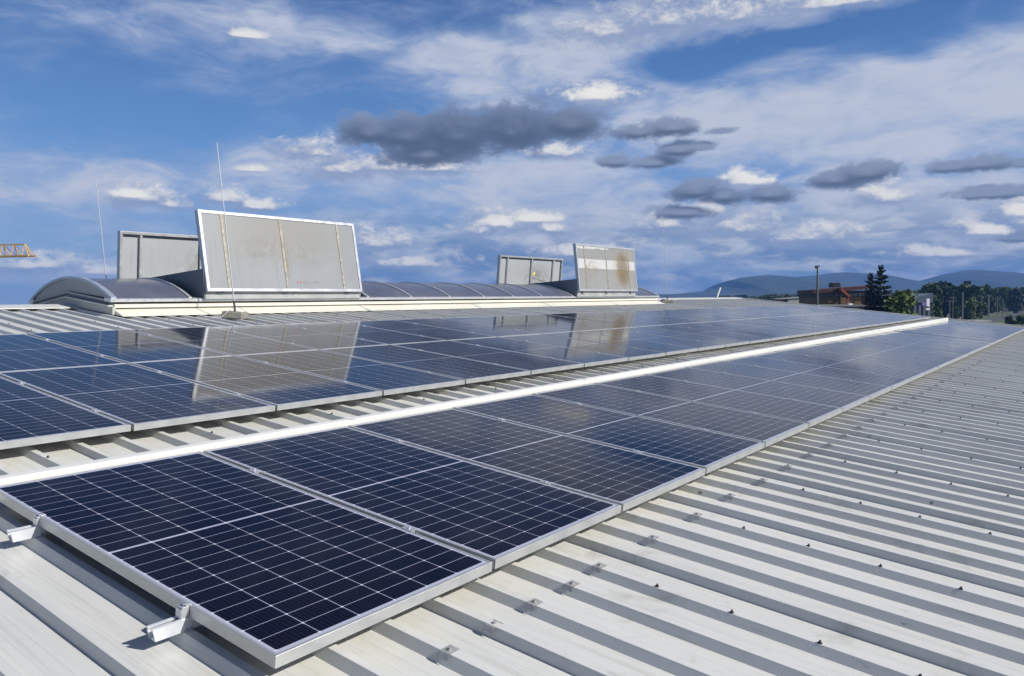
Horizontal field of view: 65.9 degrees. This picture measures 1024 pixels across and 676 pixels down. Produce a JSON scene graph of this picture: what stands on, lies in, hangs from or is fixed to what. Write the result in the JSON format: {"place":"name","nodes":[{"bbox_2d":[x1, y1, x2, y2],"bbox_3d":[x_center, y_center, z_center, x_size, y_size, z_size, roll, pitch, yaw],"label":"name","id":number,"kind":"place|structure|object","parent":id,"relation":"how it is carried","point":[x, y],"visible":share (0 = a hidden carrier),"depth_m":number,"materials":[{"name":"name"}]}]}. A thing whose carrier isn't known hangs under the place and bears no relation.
{"place":"outdoors","nodes":[
{"label":"outdoors","id":0,"kind":"place"},
{"bbox_2d":[0,0,1023,304],"label":"sky","id":1,"kind":"structure","parent":0,"point":[790,138],"materials":[{"name":"blue"}]},
{"bbox_2d":[657,275,914,297],"bbox_3d":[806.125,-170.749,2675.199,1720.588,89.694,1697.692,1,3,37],"label":"hills","id":2,"kind":"structure","parent":0,"point":[761,285],"depth_m":2491.66,"materials":[{"name":"blue"}]},
{"bbox_2d":[797,283,875,304],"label":"office building","id":3,"kind":"structure","parent":0,"point":[839,295],"depth_m":164.52,"materials":[{"name":"brown brick"}]},
{"bbox_2d":[798,272,927,289],"bbox_3d":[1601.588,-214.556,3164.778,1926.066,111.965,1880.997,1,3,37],"label":"hills","id":4,"kind":"structure","parent":0,"point":[860,278],"depth_m":2992.40,"materials":[{"name":"blue"}]},
{"bbox_2d":[909,293,932,316],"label":"commercial building","id":5,"kind":"structure","parent":0,"point":[920,310],"depth_m":189.79,"materials":[{"name":"grey"}]},
{"bbox_2d":[876,306,1018,324],"bbox_3d":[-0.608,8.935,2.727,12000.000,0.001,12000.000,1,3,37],"label":"ground","id":6,"kind":"structure","parent":0,"point":[995,315],"depth_m":321.82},
{"bbox_2d":[0,244,36,257],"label":"tower crane","id":7,"kind":"object","parent":6,"relation":"on","point":[10,255],"visible":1,"depth_m":77.70,"materials":[{"name":"metal"}]},
{"bbox_2d":[0,297,1023,675],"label":"industrial hall","id":8,"kind":"structure","parent":6,"relation":"on","point":[880,535],"depth_m":3.53,"materials":[{"name":"metal"}]},
{"bbox_2d":[6,513,51,541],"bbox_3d":[-1.956,0.776,3.325,0.045,0.094,0.294,9,8,36],"label":"mounting rail","id":9,"kind":"object","parent":8,"relation":"attached to","point":[34,529],"visible":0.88,"depth_m":3.26,"materials":[{"name":"metal"}]},
{"bbox_2d":[0,334,123,371],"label":"solar panel","id":10,"kind":"object","parent":8,"relation":"on","point":[21,352],"visible":0.95,"depth_m":7.05,"materials":[{"name":"glass"}]},
{"bbox_2d":[0,376,130,449],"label":"solar panel","id":11,"kind":"object","parent":8,"relation":"on","point":[29,416],"visible":1,"depth_m":4.86,"materials":[{"name":"glass"}]},
{"bbox_2d":[27,330,232,363],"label":"solar panel","id":12,"kind":"object","parent":8,"relation":"on","point":[127,346],"visible":0.91,"depth_m":7.92,"materials":[{"name":"glass"}]},
{"bbox_2d":[0,363,274,430],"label":"solar panel","id":13,"kind":"object","parent":8,"relation":"on","point":[135,397],"visible":0.98,"depth_m":5.74,"materials":[{"name":"glass"}]},
{"bbox_2d":[146,601,201,641],"bbox_3d":[-1.071,0.920,2.645,0.045,0.094,0.294,9,8,36],"label":"mounting rail","id":14,"kind":"object","parent":8,"relation":"attached to","point":[181,621],"visible":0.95,"depth_m":2.59,"materials":[{"name":"silver metal"}]},
{"bbox_2d":[127,327,317,355],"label":"solar panel","id":15,"kind":"object","parent":8,"relation":"on","point":[234,343],"visible":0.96,"depth_m":8.78,"materials":[{"name":"glass"}]},
{"bbox_2d":[205,143,247,318],"bbox_3d":[-4.210,-1.604,11.618,0.425,2.654,0.739,-1,3,-3],"label":"lightning rod","id":16,"kind":"object","parent":8,"relation":"on","point":[235,314],"visible":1,"depth_m":11.80,"materials":[{"name":"metal"}]},
{"bbox_2d":[0,451,491,668],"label":"solar panel","id":17,"kind":"object","parent":8,"relation":"on","point":[273,573],"visible":1,"depth_m":3.14,"materials":[{"name":"glass"}]},
{"bbox_2d":[130,355,381,410],"bbox_3d":[-2.214,0.344,6.773,2.094,0.050,1.065,9,8,36],"label":"solar panel","id":18,"kind":"object","parent":8,"relation":"on","point":[280,388],"visible":0.97,"depth_m":6.61,"materials":[{"name":"glass"}]},
{"bbox_2d":[214,324,387,349],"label":"solar panel","id":19,"kind":"object","parent":8,"relation":"on","point":[305,337],"visible":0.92,"depth_m":9.63,"materials":[{"name":"glass"}]},
{"bbox_2d":[28,209,663,316],"bbox_3d":[-1.573,-1.517,18.490,3.058,1.627,16.920,1,3,37],"label":"barrel skylight","id":20,"kind":"object","parent":8,"relation":"on","point":[284,265],"visible":0.98,"depth_m":13.81,"materials":[{"name":"metal"}]},
{"bbox_2d":[236,350,464,394],"bbox_3d":[-1.579,0.297,7.618,2.094,0.050,1.065,9,8,36],"label":"solar panel","id":21,"kind":"object","parent":8,"relation":"on","point":[386,379],"visible":0.94,"depth_m":7.46,"materials":[{"name":"glass"}]},
{"bbox_2d":[282,322,445,344],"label":"solar panel","id":22,"kind":"object","parent":8,"relation":"on","point":[388,337],"visible":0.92,"depth_m":10.49,"materials":[{"name":"glass"}]},
{"bbox_2d":[203,426,621,568],"bbox_3d":[-0.581,0.755,4.237,2.094,0.051,1.065,9,8,36],"label":"solar panel","id":23,"kind":"object","parent":8,"relation":"on","point":[497,518],"visible":0.96,"depth_m":4.04,"materials":[{"name":"glass"}]},
{"bbox_2d":[344,320,495,339],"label":"solar panel","id":24,"kind":"object","parent":8,"relation":"on","point":[422,330],"visible":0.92,"depth_m":11.32,"materials":[{"name":"glass"}]},
{"bbox_2d":[321,345,530,383],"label":"solar panel","id":25,"kind":"object","parent":8,"relation":"on","point":[469,371],"visible":0.94,"depth_m":8.32,"materials":[{"name":"glass"}]},
{"bbox_2d":[397,318,539,336],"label":"solar panel","id":26,"kind":"object","parent":8,"relation":"on","point":[470,327],"visible":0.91,"depth_m":12.17,"materials":[{"name":"glass"}]},
{"bbox_2d":[0,318,947,485],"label":"cable tray","id":27,"kind":"object","parent":8,"relation":"on","point":[7,479],"visible":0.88,"depth_m":5.46,"materials":[{"name":"white metal"}]},
{"bbox_2d":[391,340,583,374],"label":"solar panel","id":28,"kind":"object","parent":8,"relation":"on","point":[534,364],"visible":0.97,"depth_m":9.18,"materials":[{"name":"glass"}]},
{"bbox_2d":[441,317,572,333],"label":"solar panel","id":29,"kind":"object","parent":8,"relation":"on","point":[511,325],"visible":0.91,"depth_m":13.05,"materials":[{"name":"glass"}]},
{"bbox_2d":[348,408,705,511],"bbox_3d":[0.055,0.708,5.082,2.094,0.050,1.065,9,8,36],"label":"solar panel","id":30,"kind":"object","parent":8,"relation":"on","point":[626,479],"visible":0.95,"depth_m":4.91,"materials":[{"name":"glass"}]},
{"bbox_2d":[449,337,628,366],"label":"solar panel","id":31,"kind":"object","parent":8,"relation":"on","point":[587,358],"visible":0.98,"depth_m":10.03,"materials":[{"name":"glass"}]},
{"bbox_2d":[483,315,608,330],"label":"solar panel","id":32,"kind":"object","parent":8,"relation":"on","point":[547,323],"visible":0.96,"depth_m":13.87,"materials":[{"name":"glass"}]},
{"bbox_2d":[514,314,636,328],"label":"solar panel","id":33,"kind":"object","parent":8,"relation":"on","point":[565,319],"visible":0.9,"depth_m":14.73,"materials":[{"name":"glass"}]},
{"bbox_2d":[502,334,665,360],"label":"solar panel","id":34,"kind":"object","parent":8,"relation":"on","point":[635,353],"visible":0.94,"depth_m":10.88,"materials":[{"name":"glass"}]},
{"bbox_2d":[546,313,661,326],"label":"solar panel","id":35,"kind":"object","parent":8,"relation":"on","point":[605,319],"visible":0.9,"depth_m":15.57,"materials":[{"name":"glass"}]},
{"bbox_2d":[452,394,764,473],"bbox_3d":[0.691,0.660,5.927,2.094,0.051,1.065,9,8,36],"label":"solar panel","id":36,"kind":"object","parent":8,"relation":"on","point":[708,451],"visible":0.94,"depth_m":5.77,"materials":[{"name":"glass"}]},
{"bbox_2d":[544,331,697,354],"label":"solar panel","id":37,"kind":"object","parent":8,"relation":"on","point":[668,349],"visible":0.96,"depth_m":11.72,"materials":[{"name":"glass"}]},
{"bbox_2d":[578,312,682,324],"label":"solar panel","id":38,"kind":"object","parent":8,"relation":"on","point":[639,319],"visible":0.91,"depth_m":16.43,"materials":[{"name":"glass"}]},
{"bbox_2d":[581,329,725,350],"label":"solar panel","id":39,"kind":"object","parent":8,"relation":"on","point":[700,345],"visible":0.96,"depth_m":12.58,"materials":[{"name":"glass"}]},
{"bbox_2d":[603,311,706,322],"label":"solar panel","id":40,"kind":"object","parent":8,"relation":"on","point":[655,317],"visible":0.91,"depth_m":17.28,"materials":[{"name":"glass"}]},
{"bbox_2d":[532,383,808,446],"bbox_3d":[1.326,0.613,6.771,2.094,0.050,1.065,9,8,36],"label":"solar panel","id":41,"kind":"object","parent":8,"relation":"on","point":[767,430],"visible":0.95,"depth_m":6.64,"materials":[{"name":"glass"}]},
{"bbox_2d":[626,310,725,321],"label":"solar panel","id":42,"kind":"object","parent":8,"relation":"on","point":[677,316],"visible":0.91,"depth_m":18.12,"materials":[{"name":"glass"}]},
{"bbox_2d":[615,327,749,346],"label":"solar panel","id":43,"kind":"object","parent":8,"relation":"on","point":[727,342],"visible":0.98,"depth_m":13.43,"materials":[{"name":"glass"}]},
{"bbox_2d":[649,310,738,320],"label":"solar panel","id":44,"kind":"object","parent":8,"relation":"on","point":[698,315],"visible":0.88,"depth_m":18.98,"materials":[{"name":"glass"}]},
{"bbox_2d":[641,325,770,343],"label":"solar panel","id":45,"kind":"object","parent":8,"relation":"on","point":[752,339],"visible":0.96,"depth_m":14.28,"materials":[{"name":"glass"}]},
{"bbox_2d":[669,309,756,318],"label":"solar panel","id":46,"kind":"object","parent":8,"relation":"on","point":[712,314],"visible":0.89,"depth_m":19.81,"materials":[{"name":"glass"}]},
{"bbox_2d":[595,374,842,426],"bbox_3d":[1.961,0.564,7.616,2.094,0.050,1.065,9,8,36],"label":"solar panel","id":47,"kind":"object","parent":8,"relation":"on","point":[812,414],"visible":0.96,"depth_m":7.49,"materials":[{"name":"glass"}]},
{"bbox_2d":[685,308,768,317],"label":"solar panel","id":48,"kind":"object","parent":8,"relation":"on","point":[729,313],"visible":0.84,"depth_m":20.64,"materials":[{"name":"glass"}]},
{"bbox_2d":[668,323,789,340],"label":"solar panel","id":49,"kind":"object","parent":8,"relation":"on","point":[772,337],"visible":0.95,"depth_m":15.12,"materials":[{"name":"glass"}]},
{"bbox_2d":[700,308,781,316],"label":"solar panel","id":50,"kind":"object","parent":8,"relation":"on","point":[751,313],"visible":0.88,"depth_m":21.52,"materials":[{"name":"glass"}]},
{"bbox_2d":[691,322,806,337],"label":"solar panel","id":51,"kind":"object","parent":8,"relation":"on","point":[778,332],"visible":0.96,"depth_m":15.96,"materials":[{"name":"glass"}]},
{"bbox_2d":[718,307,794,315],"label":"solar panel","id":52,"kind":"object","parent":8,"relation":"on","point":[755,311],"visible":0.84,"depth_m":22.33,"materials":[{"name":"glass"}]},
{"bbox_2d":[645,367,869,411],"bbox_3d":[2.597,0.516,8.461,2.094,0.050,1.065,9,8,36],"label":"solar panel","id":53,"kind":"object","parent":8,"relation":"on","point":[838,399],"visible":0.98,"depth_m":8.35,"materials":[{"name":"glass"}]},
{"bbox_2d":[713,321,821,335],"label":"solar panel","id":54,"kind":"object","parent":8,"relation":"on","point":[808,332],"visible":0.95,"depth_m":16.82,"materials":[{"name":"glass"}]},
{"bbox_2d":[729,307,809,314],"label":"solar panel","id":55,"kind":"object","parent":8,"relation":"on","point":[756,309],"visible":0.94,"depth_m":23.22,"materials":[{"name":"glass"}]},
{"bbox_2d":[727,319,835,332],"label":"solar panel","id":56,"kind":"object","parent":8,"relation":"on","point":[822,330],"visible":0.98,"depth_m":17.66,"materials":[{"name":"glass"}]},
{"bbox_2d":[746,307,818,314],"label":"solar panel","id":57,"kind":"object","parent":8,"relation":"on","point":[783,310],"visible":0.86,"depth_m":24.03,"materials":[{"name":"glass"}]},
{"bbox_2d":[686,361,891,399],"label":"solar panel","id":58,"kind":"object","parent":8,"relation":"on","point":[872,391],"visible":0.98,"depth_m":9.21,"materials":[{"name":"glass"}]},
{"bbox_2d":[753,306,825,313],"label":"solar panel","id":59,"kind":"object","parent":8,"relation":"on","point":[791,309],"visible":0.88,"depth_m":24.91,"materials":[{"name":"glass"}]},
{"bbox_2d":[747,318,847,331],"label":"solar panel","id":60,"kind":"object","parent":8,"relation":"on","point":[805,324],"visible":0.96,"depth_m":18.52,"materials":[{"name":"glass"}]},
{"bbox_2d":[769,306,838,312],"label":"solar panel","id":61,"kind":"object","parent":8,"relation":"on","point":[804,309],"visible":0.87,"depth_m":25.70,"materials":[{"name":"glass"}]},
{"bbox_2d":[762,317,858,329],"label":"solar panel","id":62,"kind":"object","parent":8,"relation":"on","point":[849,327],"visible":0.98,"depth_m":19.35,"materials":[{"name":"glass"}]},
{"bbox_2d":[721,356,909,389],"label":"solar panel","id":63,"kind":"object","parent":8,"relation":"on","point":[893,382],"visible":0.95,"depth_m":10.06,"materials":[{"name":"glass"}]},
{"bbox_2d":[786,305,851,311],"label":"solar panel","id":64,"kind":"object","parent":8,"relation":"on","point":[820,308],"visible":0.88,"depth_m":27.42,"materials":[{"name":"glass"}]},
{"bbox_2d":[779,316,869,327],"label":"solar panel","id":65,"kind":"object","parent":8,"relation":"on","point":[832,322],"visible":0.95,"depth_m":20.23,"materials":[{"name":"glass"}]},
{"bbox_2d":[792,315,878,326],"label":"solar panel","id":66,"kind":"object","parent":8,"relation":"on","point":[847,321],"visible":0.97,"depth_m":21.08,"materials":[{"name":"glass"}]},
{"bbox_2d":[749,351,925,381],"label":"solar panel","id":67,"kind":"object","parent":8,"relation":"on","point":[911,375],"visible":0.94,"depth_m":10.91,"materials":[{"name":"glass"}]},
{"bbox_2d":[802,315,887,324],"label":"solar panel","id":68,"kind":"object","parent":8,"relation":"on","point":[881,323],"visible":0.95,"depth_m":21.91,"materials":[{"name":"glass"}]},
{"bbox_2d":[812,314,895,323],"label":"solar panel","id":69,"kind":"object","parent":8,"relation":"on","point":[878,320],"visible":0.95,"depth_m":22.77,"materials":[{"name":"glass"}]},
{"bbox_2d":[775,347,938,374],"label":"solar panel","id":70,"kind":"object","parent":8,"relation":"on","point":[927,369],"visible":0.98,"depth_m":11.76,"materials":[{"name":"glass"}]},
{"bbox_2d":[826,313,903,322],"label":"solar panel","id":71,"kind":"object","parent":8,"relation":"on","point":[896,321],"visible":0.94,"depth_m":23.61,"materials":[{"name":"glass"}]},
{"bbox_2d":[834,312,910,321],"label":"solar panel","id":72,"kind":"object","parent":8,"relation":"on","point":[905,320],"visible":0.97,"depth_m":24.42,"materials":[{"name":"glass"}]},
{"bbox_2d":[796,344,949,368],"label":"solar panel","id":73,"kind":"object","parent":8,"relation":"on","point":[908,359],"visible":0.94,"depth_m":12.60,"materials":[{"name":"glass"}]},
{"bbox_2d":[841,312,916,320],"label":"solar panel","id":74,"kind":"object","parent":8,"relation":"on","point":[911,319],"visible":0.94,"depth_m":25.30,"materials":[{"name":"glass"}]},
{"bbox_2d":[852,311,923,319],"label":"solar panel","id":75,"kind":"object","parent":8,"relation":"on","point":[917,318],"visible":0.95,"depth_m":26.11,"materials":[{"name":"glass"}]},
{"bbox_2d":[817,341,959,363],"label":"solar panel","id":76,"kind":"object","parent":8,"relation":"on","point":[951,359],"visible":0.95,"depth_m":13.46,"materials":[{"name":"glass"}]},
{"bbox_2d":[834,339,968,358],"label":"solar panel","id":77,"kind":"object","parent":8,"relation":"on","point":[917,349],"visible":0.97,"depth_m":14.31,"materials":[{"name":"glass"}]},
{"bbox_2d":[847,336,975,355],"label":"solar panel","id":78,"kind":"object","parent":8,"relation":"on","point":[929,346],"visible":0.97,"depth_m":15.14,"materials":[{"name":"glass"}]},
{"bbox_2d":[862,334,982,351],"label":"solar panel","id":79,"kind":"object","parent":8,"relation":"on","point":[976,348],"visible":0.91,"depth_m":16.01,"materials":[{"name":"glass"}]},
{"bbox_2d":[876,332,989,348],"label":"solar panel","id":80,"kind":"object","parent":8,"relation":"on","point":[939,340],"visible":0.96,"depth_m":16.86,"materials":[{"name":"glass"}]},
{"bbox_2d":[884,331,994,345],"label":"solar panel","id":81,"kind":"object","parent":8,"relation":"on","point":[944,337],"visible":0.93,"depth_m":17.69,"materials":[{"name":"glass"}]},
{"bbox_2d":[893,329,999,342],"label":"solar panel","id":82,"kind":"object","parent":8,"relation":"on","point":[950,335],"visible":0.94,"depth_m":18.53,"materials":[{"name":"glass"}]},
{"bbox_2d":[905,328,1004,340],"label":"solar panel","id":83,"kind":"object","parent":8,"relation":"on","point":[973,335],"visible":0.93,"depth_m":19.41,"materials":[{"name":"glass"}]},
{"bbox_2d":[911,326,1008,338],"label":"solar panel","id":84,"kind":"object","parent":8,"relation":"on","point":[968,332],"visible":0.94,"depth_m":20.23,"materials":[{"name":"glass"}]},
{"bbox_2d":[922,325,1012,336],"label":"solar panel","id":85,"kind":"object","parent":8,"relation":"on","point":[978,331],"visible":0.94,"depth_m":21.08,"materials":[{"name":"glass"}]},
{"bbox_2d":[928,324,1016,334],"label":"solar panel","id":86,"kind":"object","parent":8,"relation":"on","point":[1013,333],"visible":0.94,"depth_m":21.96,"materials":[{"name":"glass"}]},
{"bbox_2d":[934,323,1019,333],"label":"solar panel","id":87,"kind":"object","parent":8,"relation":"on","point":[978,327],"visible":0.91,"depth_m":22.80,"materials":[{"name":"glass"}]},
{"bbox_2d":[939,322,1022,331],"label":"solar panel","id":88,"kind":"object","parent":8,"relation":"on","point":[1020,330],"visible":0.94,"depth_m":23.64,"materials":[{"name":"glass"}]},
{"bbox_2d":[945,321,1023,330],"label":"solar panel","id":89,"kind":"object","parent":8,"relation":"on","point":[986,325],"visible":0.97,"depth_m":24.48,"materials":[{"name":"glass"}]},
{"bbox_2d":[718,293,894,305],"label":"wood","id":90,"kind":"object","parent":6,"relation":"on","point":[757,297],"visible":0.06,"depth_m":728.11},
{"bbox_2d":[820,303,865,308],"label":"hall","id":91,"kind":"structure","parent":6,"relation":"on","point":[850,305],"depth_m":139.59,"materials":[{"name":"grey metal"}]},
{"bbox_2d":[858,273,876,310],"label":"spruce tree","id":92,"kind":"object","parent":6,"relation":"on","point":[869,285],"visible":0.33,"depth_m":129.33,"materials":[{"name":"green plant"}]},
{"bbox_2d":[865,265,892,311],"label":"spruce tree","id":93,"kind":"object","parent":6,"relation":"on","point":[880,298],"visible":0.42,"depth_m":127.37,"materials":[{"name":"green plant"}]},
{"bbox_2d":[881,288,918,314],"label":"broadleaf tree","id":94,"kind":"object","parent":6,"relation":"on","point":[900,302],"visible":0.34,"depth_m":124.85,"materials":[{"name":"green plant"}]},
{"bbox_2d":[927,285,943,316],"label":"broadleaf tree","id":95,"kind":"object","parent":6,"relation":"on","point":[937,292],"visible":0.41,"depth_m":229.86,"materials":[{"name":"green plant"}]},
{"bbox_2d":[921,281,957,317],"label":"broadleaf tree","id":96,"kind":"object","parent":6,"relation":"on","point":[948,289],"visible":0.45,"depth_m":306.53,"materials":[{"name":"green plant"}]},
{"bbox_2d":[950,307,960,318],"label":"broadleaf tree","id":97,"kind":"object","parent":6,"relation":"on","point":[956,312],"visible":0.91,"depth_m":284.06,"materials":[{"name":"green plant"}]},
{"bbox_2d":[954,283,985,318],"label":"broadleaf tree","id":98,"kind":"object","parent":6,"relation":"on","point":[969,290],"visible":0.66,"depth_m":293.40,"materials":[{"name":"green plant"}]},
{"bbox_2d":[967,298,976,319],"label":"broadleaf tree","id":99,"kind":"object","parent":6,"relation":"on","point":[971,309],"visible":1,"depth_m":269.10,"materials":[{"name":"green plant"}]},
{"bbox_2d":[974,292,987,314],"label":"broadleaf tree","id":100,"kind":"object","parent":6,"relation":"on","point":[978,298],"visible":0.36,"depth_m":337.84,"materials":[{"name":"green plant"}]},
{"bbox_2d":[982,284,996,315],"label":"broadleaf tree","id":101,"kind":"object","parent":6,"relation":"on","point":[988,291],"visible":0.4,"depth_m":342.90,"materials":[{"name":"green plant"}]},
{"bbox_2d":[990,288,1000,312],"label":"broadleaf tree","id":102,"kind":"object","parent":6,"relation":"on","point":[996,293],"visible":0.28,"depth_m":377.69,"materials":[{"name":"green plant"}]},
{"bbox_2d":[999,286,1012,311],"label":"broadleaf tree","id":103,"kind":"object","parent":6,"relation":"on","point":[1004,292],"visible":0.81,"depth_m":398.31,"materials":[{"name":"green plant"}]},
{"bbox_2d":[1007,287,1023,312],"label":"broadleaf tree","id":104,"kind":"object","parent":6,"relation":"on","point":[1016,299],"visible":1,"depth_m":377.36,"materials":[{"name":"green plant"}]},
{"bbox_2d":[1012,314,1023,325],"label":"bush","id":105,"kind":"object","parent":6,"relation":"on","point":[1020,318],"visible":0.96,"depth_m":221.40,"materials":[{"name":"green plant"}]},
{"bbox_2d":[921,270,1023,288],"bbox_3d":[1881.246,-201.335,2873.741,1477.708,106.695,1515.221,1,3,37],"label":"hills","id":106,"kind":"structure","parent":0,"point":[992,279],"depth_m":2772.64,"materials":[{"name":"blue"}]},
{"bbox_2d":[982,311,1023,321],"bbox_3d":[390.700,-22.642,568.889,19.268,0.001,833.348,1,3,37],"label":"road","id":107,"kind":"structure","parent":0,"point":[998,318],"depth_m":313.13,"materials":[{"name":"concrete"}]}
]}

